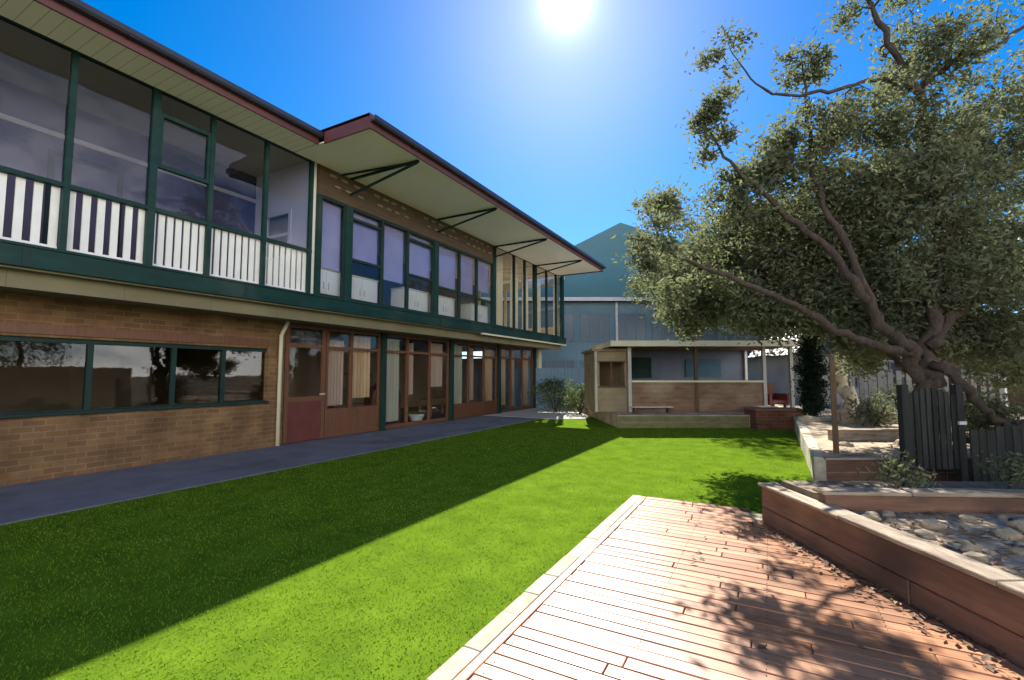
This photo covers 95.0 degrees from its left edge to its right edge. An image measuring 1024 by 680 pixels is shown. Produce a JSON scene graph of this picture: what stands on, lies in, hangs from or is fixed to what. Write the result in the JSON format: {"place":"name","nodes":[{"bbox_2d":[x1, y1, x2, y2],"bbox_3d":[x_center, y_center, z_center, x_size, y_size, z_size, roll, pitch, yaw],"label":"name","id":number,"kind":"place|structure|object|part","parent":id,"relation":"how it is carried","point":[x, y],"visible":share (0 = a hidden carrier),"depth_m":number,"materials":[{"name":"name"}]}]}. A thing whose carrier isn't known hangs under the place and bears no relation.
{"place":"outdoors","nodes":[
{"label":"outdoors","id":0,"kind":"place"},
{"bbox_2d":[0,415,540,524],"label":"concrete path","id":1,"kind":"structure","parent":0,"point":[30,500],"depth_m":7.24,"materials":[{"name":"grey concrete"}]},
{"bbox_2d":[327,373,373,406],"bbox_3d":[-5.104,1.789,14.771,0.400,1.500,1.600,-2,-5,29],"label":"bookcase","id":2,"kind":"object","parent":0,"point":[371,381],"visible":0.18,"depth_m":15.34,"materials":[{"name":"brown wood"}]},
{"bbox_2d":[364,383,403,424],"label":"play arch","id":3,"kind":"structure","parent":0,"point":[371,392],"depth_m":13.35,"materials":[{"name":"brown wood"}]},
{"bbox_2d":[0,416,813,679],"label":"lawn","id":4,"kind":"structure","parent":0,"point":[482,568],"depth_m":4.02,"materials":[{"name":"green plant"}]},
{"bbox_2d":[427,495,750,679],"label":"deck edging","id":5,"kind":"object","parent":4,"relation":"on","point":[474,654],"visible":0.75,"depth_m":2.95,"materials":[{"name":"wood"}]},
{"bbox_2d":[470,497,1023,679],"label":"timber deck","id":6,"kind":"structure","parent":4,"relation":"on","point":[637,595],"depth_m":2.75,"materials":[{"name":"brown wood"}]},
{"bbox_2d":[794,416,826,480],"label":"lawn kerb","id":7,"kind":"structure","parent":4,"relation":"on","point":[812,452],"depth_m":7.31,"materials":[{"name":"concrete"}]},
{"bbox_2d":[758,482,1023,669],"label":"sleeper wall","id":8,"kind":"structure","parent":4,"relation":"on","point":[981,602],"depth_m":2.92,"materials":[{"name":"brown wood"}]},
{"bbox_2d":[896,385,968,480],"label":"paling gate","id":9,"kind":"structure","parent":4,"relation":"on","point":[950,415],"depth_m":5.96,"materials":[{"name":"wood"}]},
{"bbox_2d":[966,426,1023,481],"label":"paling fence","id":10,"kind":"object","parent":4,"relation":"on","point":[999,441],"visible":0.58,"depth_m":5.87,"materials":[{"name":"grey wood"}]},
{"bbox_2d":[484,408,589,418],"bbox_3d":[1.085,3.038,19.981,6.600,0.218,7.590,-2,-5,29],"label":"paved apron","id":11,"kind":"object","parent":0,"point":[542,413],"visible":0.2,"depth_m":17.15,"materials":[{"name":"concrete"}]},
{"bbox_2d":[527,376,578,412],"bbox_3d":[1.629,2.163,18.503,2.158,1.751,2.263,0,-4,2],"label":"hedge shrub","id":12,"kind":"object","parent":11,"relation":"on","point":[549,386],"visible":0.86,"depth_m":18.35,"materials":[{"name":"green plant"}]},
{"bbox_2d":[81,0,1023,358],"label":"sky","id":13,"kind":"structure","parent":0,"point":[564,110],"materials":[{"name":"blue"}]},
{"bbox_2d":[569,401,1023,480],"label":"terrace","id":14,"kind":"structure","parent":0,"point":[818,432],"depth_m":10.17,"materials":[{"name":"stone"}]},
{"bbox_2d":[548,380,586,414],"bbox_3d":[2.427,2.244,17.458,2.161,1.544,2.198,-2,-5,29],"label":"hedge shrub","id":15,"kind":"object","parent":14,"relation":"on","point":[572,397],"visible":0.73,"depth_m":17.33,"materials":[{"name":"green plant"}]},
{"bbox_2d":[581,349,628,411],"bbox_3d":[3.039,1.312,15.456,1.164,1.931,2.180,0,-4,0],"label":"play cubby","id":16,"kind":"object","parent":14,"relation":"on","point":[605,380],"visible":0.99,"depth_m":14.50,"materials":[{"name":"beige wood"}]},
{"bbox_2d":[598,361,625,387],"bbox_3d":[3.079,1.053,14.441,0.844,0.820,0.039,0,-4,0],"label":"window frame","id":17,"kind":"structure","parent":16,"relation":"in","point":[611,386],"depth_m":14.41,"materials":[{"name":"beige wood"}]},
{"bbox_2d":[630,406,673,412],"bbox_3d":[4.176,2.081,14.031,1.240,0.190,0.290,0,-4,0],"label":"bench","id":18,"kind":"object","parent":14,"relation":"on","point":[668,409],"visible":1,"depth_m":13.92,"materials":[{"name":"wood"}]},
{"bbox_2d":[616,415,749,427],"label":"sleeper wall","id":19,"kind":"structure","parent":14,"relation":"on","point":[685,421],"depth_m":13.06,"materials":[{"name":"brown wood"}]},
{"bbox_2d":[618,175,754,340],"bbox_3d":[8.121,-2.155,20.842,6.610,9.681,5.378,2,-5,-26],"label":"leafy tree","id":20,"kind":"object","parent":14,"relation":"on","point":[636,284],"visible":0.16,"depth_m":20.70,"materials":[{"name":"green plant"}]},
{"bbox_2d":[591,341,799,411],"bbox_3d":[5.827,1.225,15.848,5.720,2.161,3.610,0,-4,0],"label":"play shelter","id":21,"kind":"object","parent":14,"relation":"on","point":[704,376],"visible":0.81,"depth_m":14.37,"materials":[{"name":"beige paint"}]},
{"bbox_2d":[717,325,771,340],"bbox_3d":[12.744,-1.279,24.147,6.031,8.544,5.736,3,-5,-32],"label":"background tree","id":22,"kind":"object","parent":14,"relation":"on","point":[747,334],"depth_m":24.29,"materials":[{"name":"green plant"}]},
{"bbox_2d":[743,407,806,428],"bbox_3d":[7.315,2.221,13.049,1.430,0.650,0.710,0,-4,0],"label":"brick planter","id":23,"kind":"object","parent":14,"relation":"on","point":[771,417],"visible":0.77,"depth_m":12.73,"materials":[{"name":"brown brick"}]},
{"bbox_2d":[767,384,789,406],"bbox_3d":[8.130,1.797,14.678,0.780,0.850,0.600,1,-4,-17],"label":"red chair","id":24,"kind":"object","parent":14,"relation":"on","point":[783,399],"visible":0.64,"depth_m":14.57,"materials":[{"name":"plastic"}]},
{"bbox_2d":[789,330,829,416],"bbox_3d":[7.885,0.801,12.252,1.101,2.746,1.172,-2,-5,29],"label":"conifer shrub","id":25,"kind":"object","parent":14,"relation":"on","point":[810,370],"visible":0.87,"depth_m":12.13,"materials":[{"name":"green plant"}]},
{"bbox_2d":[796,415,822,421],"bbox_3d":[7.273,1.936,11.488,0.415,0.172,0.491,2,-5,-30],"label":"terrace rock","id":26,"kind":"object","parent":14,"relation":"on","point":[807,418],"visible":0.74,"depth_m":11.40,"materials":[{"name":"stone"}]},
{"bbox_2d":[610,0,1023,445],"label":"spreading tree","id":27,"kind":"object","parent":14,"relation":"on","point":[868,302],"visible":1,"depth_m":7.61,"materials":[{"name":"green plant"}]},
{"bbox_2d":[829,355,838,452],"bbox_3d":[4.770,0.983,6.947,0.070,1.520,0.070,-2,-5,29],"label":"timber stake","id":28,"kind":"object","parent":14,"relation":"on","point":[834,413],"visible":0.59,"depth_m":6.92,"materials":[{"name":"brown wood"}]},
{"bbox_2d":[839,442,853,446],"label":"terrace rock","id":29,"kind":"object","parent":14,"relation":"on","point":[849,444],"visible":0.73,"depth_m":7.54,"materials":[{"name":"stone"}]},
{"bbox_2d":[824,428,898,439],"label":"sleeper wall","id":30,"kind":"structure","parent":14,"relation":"on","point":[868,433],"depth_m":8.20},
{"bbox_2d":[812,227,923,412],"bbox_3d":[8.412,-0.614,11.601,3.876,5.436,3.176,2,-5,-24],"label":"pale trunk tree","id":31,"kind":"object","parent":14,"relation":"on","point":[844,389],"depth_m":11.44,"materials":[{"name":"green plant"}]},
{"bbox_2d":[838,413,897,422],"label":"sleeper wall","id":32,"kind":"structure","parent":14,"relation":"on","point":[842,419],"depth_m":11.09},
{"bbox_2d":[840,386,897,426],"bbox_3d":[8.098,1.590,10.460,1.338,1.123,1.085,0,-4,-1],"label":"garden shrub","id":33,"kind":"object","parent":14,"relation":"on","point":[875,414],"visible":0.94,"depth_m":10.44,"materials":[{"name":"green plant"}]},
{"bbox_2d":[857,419,880,424],"bbox_3d":[8.282,1.899,10.894,0.338,0.150,0.444,3,-5,-36],"label":"terrace rock","id":34,"kind":"object","parent":14,"relation":"on","point":[862,421],"visible":0.37,"depth_m":10.87,"materials":[{"name":"stone"}]},
{"bbox_2d":[866,447,879,450],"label":"terrace rock","id":35,"kind":"object","parent":14,"relation":"on","point":[872,449],"visible":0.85,"depth_m":7.05,"materials":[{"name":"stone"}]},
{"bbox_2d":[747,317,1018,403],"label":"white house","id":36,"kind":"structure","parent":14,"relation":"on","point":[777,370],"depth_m":19.28,"materials":[{"name":"white"}]},
{"bbox_2d":[843,362,858,387],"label":"window","id":37,"kind":"structure","parent":36,"relation":"in","point":[856,381],"depth_m":17.89,"materials":[{"name":"glass"}]},
{"bbox_2d":[888,362,913,387],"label":"window","id":38,"kind":"structure","parent":36,"relation":"in","point":[891,365],"depth_m":17.91,"materials":[{"name":"grey glass"}]},
{"bbox_2d":[866,376,915,412],"bbox_3d":[10.195,1.558,12.425,1.626,1.202,1.416,-2,-5,29],"label":"garden shrub","id":39,"kind":"object","parent":14,"relation":"on","point":[891,392],"visible":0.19,"depth_m":12.48,"materials":[{"name":"green plant"}]},
{"bbox_2d":[819,455,971,480],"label":"sleeper wall","id":40,"kind":"structure","parent":14,"relation":"on","point":[840,468],"depth_m":6.38,"materials":[{"name":"brown wood"}]},
{"bbox_2d":[847,369,1009,410],"bbox_3d":[12.550,1.529,14.217,4.900,1.379,0.180,0,-4,0],"label":"picket fence","id":41,"kind":"object","parent":14,"relation":"on","point":[889,375],"visible":0.15,"depth_m":14.14,"materials":[{"name":"white paint"}]},
{"bbox_2d":[937,383,1023,434],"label":"garden shrub","id":42,"kind":"object","parent":14,"relation":"on","point":[977,417],"visible":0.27,"depth_m":7.35,"materials":[{"name":"green plant"}]},
{"bbox_2d":[947,329,1023,411],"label":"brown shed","id":43,"kind":"structure","parent":14,"relation":"on","point":[1017,397],"depth_m":15.06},
{"bbox_2d":[957,189,1023,302],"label":"background tree","id":44,"kind":"object","parent":14,"relation":"on","point":[1015,215],"visible":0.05,"depth_m":15.55,"materials":[{"name":"green plant"}]},
{"bbox_2d":[965,383,1023,445],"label":"garden shrub","id":45,"kind":"object","parent":14,"relation":"on","point":[1002,415],"visible":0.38,"depth_m":7.28,"materials":[{"name":"green plant"}]},
{"bbox_2d":[781,481,1023,499],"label":"bed","id":46,"kind":"object","parent":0,"point":[803,487],"visible":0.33,"depth_m":4.34,"materials":[{"name":"wood"}]},
{"bbox_2d":[855,441,942,488],"bbox_3d":[3.491,1.179,4.279,0.609,0.494,0.665,-2,-5,29],"label":"bed plant","id":47,"kind":"object","parent":46,"relation":"on","point":[907,472],"visible":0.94,"depth_m":4.17,"materials":[{"name":"green plant"}]},
{"bbox_2d":[812,487,1023,513],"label":"sleeper wall","id":48,"kind":"structure","parent":46,"relation":"on","point":[957,500],"depth_m":3.85,"materials":[{"name":"brown wood"}]},
{"bbox_2d":[970,446,1023,488],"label":"bed plant","id":49,"kind":"object","parent":46,"relation":"on","point":[1010,471],"visible":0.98,"depth_m":4.15,"materials":[{"name":"green plant"}]},
{"bbox_2d":[851,511,1023,578],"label":"garden bed","id":50,"kind":"object","parent":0,"point":[1011,562],"depth_m":3.35,"materials":[{"name":"grey stone"}]},
{"bbox_2d":[660,510,1023,679],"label":"fallen leaves","id":51,"kind":"object","parent":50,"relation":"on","point":[989,666],"visible":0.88,"depth_m":3.12,"materials":[{"name":"brown plant"}]},
{"bbox_2d":[861,511,880,520],"bbox_3d":[2.797,1.375,3.666,0.135,0.069,0.165,-4,-6,44],"label":"garden rock","id":52,"kind":"object","parent":50,"relation":"on","point":[874,515],"visible":0.68,"depth_m":3.63,"materials":[{"name":"stone"}]},
{"bbox_2d":[879,510,895,516],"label":"garden rock","id":53,"kind":"object","parent":50,"relation":"on","point":[887,513],"visible":0.79,"depth_m":3.73,"materials":[{"name":"stone"}]},
{"bbox_2d":[914,530,936,539],"bbox_3d":[2.870,1.350,3.261,0.103,0.055,0.113,0,-4,3],"label":"garden rock","id":54,"kind":"object","parent":50,"relation":"on","point":[927,534],"visible":0.95,"depth_m":3.23,"materials":[{"name":"stone"}]},
{"bbox_2d":[919,518,947,529],"bbox_3d":[3.103,1.358,3.456,0.175,0.077,0.158,1,-4,-15],"label":"garden rock","id":55,"kind":"object","parent":50,"relation":"on","point":[932,524],"visible":0.88,"depth_m":3.41,"materials":[{"name":"stone"}]},
{"bbox_2d":[959,515,974,522],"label":"garden rock","id":56,"kind":"object","parent":50,"relation":"on","point":[971,520],"visible":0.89,"depth_m":3.59,"materials":[{"name":"stone"}]},
{"bbox_2d":[959,515,978,522],"bbox_3d":[3.520,1.377,3.619,0.098,0.052,0.106,-1,-4,16],"label":"garden rock","id":57,"kind":"object","parent":50,"relation":"on","point":[962,516],"visible":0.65,"depth_m":3.60,"materials":[{"name":"stone"}]},
{"bbox_2d":[959,543,982,553],"bbox_3d":[2.915,1.325,2.977,0.120,0.066,0.139,-3,-5,32],"label":"garden rock","id":58,"kind":"object","parent":50,"relation":"on","point":[965,547],"visible":0.68,"depth_m":2.96,"materials":[{"name":"stone"}]},
{"bbox_2d":[962,551,989,563],"bbox_3d":[2.830,1.325,2.861,0.117,0.050,0.129,0,-4,1],"label":"garden rock","id":59,"kind":"object","parent":50,"relation":"on","point":[981,557],"visible":0.76,"depth_m":2.83,"materials":[{"name":"stone"}]},
{"bbox_2d":[994,514,1007,519],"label":"garden rock","id":60,"kind":"object","parent":50,"relation":"on","point":[1002,517],"visible":1,"depth_m":3.65,"materials":[{"name":"stone"}]},
{"bbox_2d":[989,527,1023,539],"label":"garden rock","id":61,"kind":"object","parent":50,"relation":"on","point":[1005,533],"visible":0.91,"depth_m":3.23,"materials":[{"name":"stone"}]},
{"bbox_2d":[1006,517,1023,531],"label":"garden rock","id":62,"kind":"object","parent":50,"relation":"on","point":[1018,522],"visible":0.88,"depth_m":3.42,"materials":[{"name":"stone"}]},
{"bbox_2d":[1006,547,1023,555],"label":"garden rock","id":63,"kind":"object","parent":50,"relation":"on","point":[1017,551],"visible":0.97,"depth_m":2.95,"materials":[{"name":"stone"}]},
{"bbox_2d":[1012,541,1023,545],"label":"garden rock","id":64,"kind":"object","parent":50,"relation":"on","point":[1016,543],"visible":0.9,"depth_m":3.09,"materials":[{"name":"stone"}]},
{"label":"ground","id":65,"kind":"structure","parent":0,"visible":0},
{"bbox_2d":[0,0,605,485],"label":"school building","id":66,"kind":"structure","parent":65,"relation":"on","point":[178,232],"depth_m":8.91,"materials":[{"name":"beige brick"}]},
{"bbox_2d":[0,335,268,418],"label":"window","id":67,"kind":"structure","parent":66,"relation":"in","point":[89,354],"depth_m":7.54,"materials":[{"name":"green paint"}]},
{"bbox_2d":[266,209,291,261],"bbox_3d":[-5.001,-2.209,10.018,0.900,1.050,0.070,-2,-5,29],"label":"sash window","id":68,"kind":"structure","parent":66,"relation":"in","point":[288,212],"depth_m":9.94,"materials":[{"name":"white paint"}]},
{"bbox_2d":[282,324,326,443],"bbox_3d":[-4.570,0.945,10.382,0.110,2.550,1.040,-2,-5,29],"label":"door","id":69,"kind":"structure","parent":66,"relation":"in","point":[302,417],"depth_m":10.32,"materials":[{"name":"red wood"}]},
{"bbox_2d":[320,268,339,295],"bbox_3d":[-4.131,-1.139,10.053,0.460,0.750,1.040,-2,-5,29],"label":"cupboard","id":70,"kind":"object","parent":66,"relation":"on","point":[330,283],"visible":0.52,"depth_m":10.05,"materials":[{"name":"white paint"}]},
{"bbox_3d":[-4.066,-1.147,9.732,0.039,0.680,0.480,-2,-5,29],"label":"door","id":71,"kind":"part","parent":70,"relation":"part of","materials":[{"name":"white paint"}]},
{"bbox_3d":[-3.826,-1.115,10.170,0.039,0.680,0.480,-2,-5,29],"label":"door","id":72,"kind":"part","parent":70,"relation":"part of","materials":[{"name":"white paint"}]},
{"bbox_2d":[320,195,345,298],"bbox_3d":[-3.819,-1.932,9.928,0.080,2.113,0.640,-2,-5,29],"label":"window","id":73,"kind":"structure","parent":66,"relation":"in","point":[325,198],"depth_m":10.14,"materials":[{"name":"green paint"}]},
{"bbox_2d":[351,275,378,302],"bbox_3d":[-3.652,-1.076,10.928,0.460,0.750,1.040,-2,-5,29],"label":"cupboard","id":74,"kind":"object","parent":66,"relation":"on","point":[364,289],"visible":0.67,"depth_m":10.90,"materials":[{"name":"white paint"}]},
{"bbox_3d":[-3.587,-1.084,10.608,0.039,0.680,0.480,-2,-5,29],"label":"door","id":75,"kind":"part","parent":74,"relation":"part of","materials":[{"name":"white paint"}]},
{"bbox_3d":[-3.347,-1.052,11.045,0.039,0.680,0.480,-2,-5,29],"label":"door","id":76,"kind":"part","parent":74,"relation":"part of","materials":[{"name":"white paint"}]},
{"bbox_2d":[351,207,433,314],"bbox_3d":[-2.879,-1.808,11.643,0.084,2.113,2.920,-2,-5,29],"label":"window","id":77,"kind":"structure","parent":66,"relation":"in","point":[382,222],"depth_m":11.69,"materials":[{"name":"green paint"}]},
{"bbox_2d":[390,287,428,311],"bbox_3d":[-2.741,-0.956,12.591,0.460,0.750,1.040,-2,-5,29],"label":"cupboard","id":78,"kind":"object","parent":66,"relation":"on","point":[418,300],"visible":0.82,"depth_m":12.36,"materials":[{"name":"white paint"}]},
{"bbox_3d":[-2.676,-0.964,12.271,0.039,0.680,0.480,-2,-5,29],"label":"door","id":79,"kind":"part","parent":78,"relation":"part of","materials":[{"name":"white paint"}]},
{"bbox_3d":[-2.437,-0.932,12.709,0.039,0.680,0.480,-2,-5,29],"label":"door","id":80,"kind":"part","parent":78,"relation":"part of","materials":[{"name":"white paint"}]},
{"bbox_2d":[408,414,423,421],"bbox_3d":[-2.925,2.389,14.335,0.500,0.240,0.495,-2,-5,29],"label":"white basin","id":81,"kind":"object","parent":66,"relation":"on","point":[415,417],"visible":0.69,"depth_m":14.17,"materials":[{"name":"paint"}]},
{"bbox_2d":[418,397,445,416],"bbox_3d":[-2.701,2.389,16.840,0.700,0.600,1.200,-3,-5,38],"label":"classroom table","id":82,"kind":"object","parent":66,"relation":"on","point":[437,398],"visible":0.56,"depth_m":16.58,"materials":[{"name":"brown wood"}]},
{"bbox_2d":[428,294,454,316],"bbox_3d":[-2.142,-0.876,13.686,0.460,0.750,1.040,-2,-5,29],"label":"cupboard","id":83,"kind":"object","parent":66,"relation":"on","point":[446,306],"visible":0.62,"depth_m":13.62,"materials":[{"name":"white paint"}]},
{"bbox_3d":[-2.077,-0.885,13.365,0.039,0.680,0.480,-2,-5,29],"label":"door","id":84,"kind":"part","parent":83,"relation":"part of","materials":[{"name":"white paint"}]},
{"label":"door","id":85,"kind":"part","parent":83,"relation":"part of","materials":[{"name":"white paint"}]},
{"bbox_2d":[438,242,492,324],"bbox_3d":[-1.382,-1.611,14.379,0.084,2.113,2.970,-2,-5,29],"label":"window","id":86,"kind":"structure","parent":66,"relation":"in","point":[459,252],"depth_m":14.55,"materials":[{"name":"green paint"}]},
{"bbox_2d":[461,303,487,322],"bbox_3d":[-1.232,-0.756,15.349,0.460,0.750,1.040,-2,-5,29],"label":"cupboard","id":87,"kind":"object","parent":66,"relation":"on","point":[467,311],"visible":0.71,"depth_m":14.98,"materials":[{"name":"white paint"}]},
{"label":"door","id":88,"kind":"part","parent":87,"relation":"part of","materials":[{"name":"white paint"}]},
{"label":"door","id":89,"kind":"part","parent":87,"relation":"part of","materials":[{"name":"white paint"}]},
{"bbox_2d":[496,247,534,332],"bbox_3d":[0.140,-1.754,17.184,0.084,2.803,3.020,-2,-5,29],"label":"window","id":90,"kind":"structure","parent":66,"relation":"in","point":[513,256],"depth_m":17.72,"materials":[{"name":"glass"}]},
{"bbox_2d":[537,266,561,336],"bbox_3d":[1.572,-1.565,19.801,0.084,2.803,2.600,-2,-5,29],"label":"window","id":91,"kind":"structure","parent":66,"relation":"in","point":[546,276],"depth_m":20.31,"materials":[{"name":"glass"}]},
{"bbox_2d":[477,368,583,407],"bbox_3d":[1.914,2.103,20.442,6.828,1.750,0.080,0,-4,0],"label":"grey fence","id":92,"kind":"object","parent":65,"relation":"on","point":[542,374],"visible":0.22,"depth_m":20.42,"materials":[{"name":"grey metal"}]},
{"bbox_2d":[480,223,759,380],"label":"teal hall","id":93,"kind":"structure","parent":65,"relation":"on","point":[597,306],"depth_m":26.14,"materials":[{"name":"metal"}]},
{"bbox_2d":[544,313,574,340],"bbox_3d":[2.648,-0.723,26.088,1.700,1.600,0.056,0,-4,0],"label":"window","id":94,"kind":"structure","parent":93,"relation":"in","point":[569,318],"depth_m":26.09,"materials":[{"name":"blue glass"}]},
{"bbox_2d":[544,359,574,378],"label":"window","id":95,"kind":"structure","parent":93,"relation":"in","point":[549,363],"depth_m":25.93,"materials":[{"name":"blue glass"}]},
{"bbox_2d":[580,313,610,340],"bbox_3d":[4.648,-0.723,26.088,1.700,1.600,0.056,0,-4,0],"label":"window","id":96,"kind":"structure","parent":93,"relation":"in","point":[593,326],"depth_m":26.09,"materials":[{"name":"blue glass"}]},
{"bbox_2d":[618,313,646,340],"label":"window","id":97,"kind":"structure","parent":93,"relation":"in","point":[631,327],"depth_m":26.09,"materials":[{"name":"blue glass"}]},
{"bbox_2d":[652,313,682,340],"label":"window","id":98,"kind":"structure","parent":93,"relation":"in","point":[658,334],"depth_m":26.06,"materials":[{"name":"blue glass"}]},
{"bbox_2d":[689,319,718,340],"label":"window","id":99,"kind":"structure","parent":93,"relation":"in","point":[715,336],"depth_m":26.05,"materials":[{"name":"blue glass"}]},
{"bbox_2d":[724,322,754,340],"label":"window","id":100,"kind":"structure","parent":93,"relation":"in","point":[733,337],"depth_m":26.05,"materials":[{"name":"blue glass"}]}
]}

